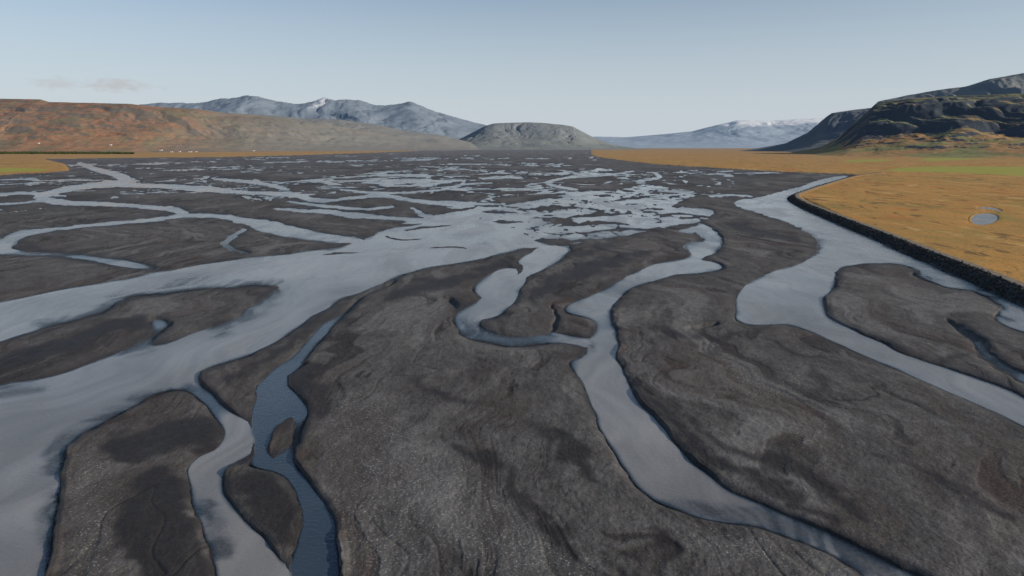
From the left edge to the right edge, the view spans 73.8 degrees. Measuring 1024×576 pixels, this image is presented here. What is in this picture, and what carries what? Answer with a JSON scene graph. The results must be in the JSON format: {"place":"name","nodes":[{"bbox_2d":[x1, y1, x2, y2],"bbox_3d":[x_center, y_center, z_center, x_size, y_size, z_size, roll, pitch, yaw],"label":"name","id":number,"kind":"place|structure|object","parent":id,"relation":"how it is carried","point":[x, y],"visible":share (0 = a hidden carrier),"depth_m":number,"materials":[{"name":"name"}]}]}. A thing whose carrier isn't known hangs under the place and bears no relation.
{"place":"outdoors","nodes":[
{"label":"outdoors","id":0,"kind":"place"},
{"bbox_2d":[0,99,456,151],"bbox_3d":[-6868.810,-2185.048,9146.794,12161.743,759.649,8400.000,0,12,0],"label":"heath hill","id":1,"kind":"structure","parent":0,"point":[26,125],"depth_m":7985.11,"materials":[{"name":"brown plant"}]},
{"bbox_2d":[140,95,486,138],"bbox_3d":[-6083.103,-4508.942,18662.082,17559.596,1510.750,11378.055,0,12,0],"label":"distant mountain","id":2,"kind":"structure","parent":0,"point":[410,116],"depth_m":17674.22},
{"bbox_2d":[198,109,483,149],"bbox_3d":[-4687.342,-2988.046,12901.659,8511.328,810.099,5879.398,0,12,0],"label":"olive ridge","id":3,"kind":"structure","parent":0,"point":[458,144],"depth_m":12750.46,"materials":[{"name":"grey stone"}]},
{"bbox_2d":[0,148,1023,575],"bbox_3d":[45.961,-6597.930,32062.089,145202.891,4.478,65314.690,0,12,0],"label":"glacial outwash plain","id":4,"kind":"structure","parent":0,"point":[426,438],"depth_m":177.52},
{"bbox_2d":[787,172,1023,304],"bbox_3d":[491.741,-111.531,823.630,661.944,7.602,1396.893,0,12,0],"label":"riprap levee","id":5,"kind":"structure","parent":4,"relation":"on","point":[1002,285],"depth_m":369.70,"materials":[{"name":"black stone"}]},
{"bbox_2d":[0,153,1023,575],"bbox_3d":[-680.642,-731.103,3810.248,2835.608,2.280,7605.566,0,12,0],"label":"glacial river water","id":6,"kind":"structure","parent":0,"point":[44,423],"depth_m":235.99,"materials":[{"name":"grey liquid"}]},
{"bbox_2d":[0,0,1023,136],"label":"sky","id":7,"kind":"structure","parent":0,"point":[598,68],"materials":[{"name":"blue"}]},
{"bbox_2d":[459,122,639,149],"bbox_3d":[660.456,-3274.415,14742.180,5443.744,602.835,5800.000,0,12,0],"label":"table mountain","id":8,"kind":"structure","parent":0,"point":[522,136],"depth_m":13783.50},
{"bbox_2d":[594,118,823,147],"bbox_3d":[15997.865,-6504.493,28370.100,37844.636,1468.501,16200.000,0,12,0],"label":"glacier range","id":9,"kind":"structure","parent":0,"point":[746,134],"depth_m":25985.42,"materials":[{"name":"white snow"}]},
{"bbox_2d":[741,108,870,151],"bbox_3d":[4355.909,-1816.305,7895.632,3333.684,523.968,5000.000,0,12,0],"label":"valley cliff","id":10,"kind":"structure","parent":0,"point":[829,128],"depth_m":7661.38,"materials":[{"name":"grey stone"}]},
{"bbox_2d":[791,93,1023,158],"bbox_3d":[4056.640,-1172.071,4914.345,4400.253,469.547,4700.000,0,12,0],"label":"basalt mountain","id":11,"kind":"structure","parent":0,"point":[980,126],"depth_m":4447.57,"materials":[{"name":"black stone"}]},
{"bbox_2d":[876,73,1023,103],"bbox_3d":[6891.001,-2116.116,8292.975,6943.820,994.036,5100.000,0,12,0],"label":"upland mountain","id":12,"kind":"structure","parent":0,"point":[1011,84],"depth_m":7944.70,"materials":[{"name":"grey stone"}]},
{"bbox_3d":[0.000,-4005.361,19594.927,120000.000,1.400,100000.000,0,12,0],"label":"ground","id":13,"kind":"structure","parent":0,"visible":0},
{"bbox_2d":[0,151,134,153],"bbox_3d":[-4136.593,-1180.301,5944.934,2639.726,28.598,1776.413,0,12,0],"label":"tree belt","id":14,"kind":"object","parent":13,"relation":"on","point":[47,152],"visible":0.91,"depth_m":5166.09,"materials":[{"name":"green plant"}]}
]}

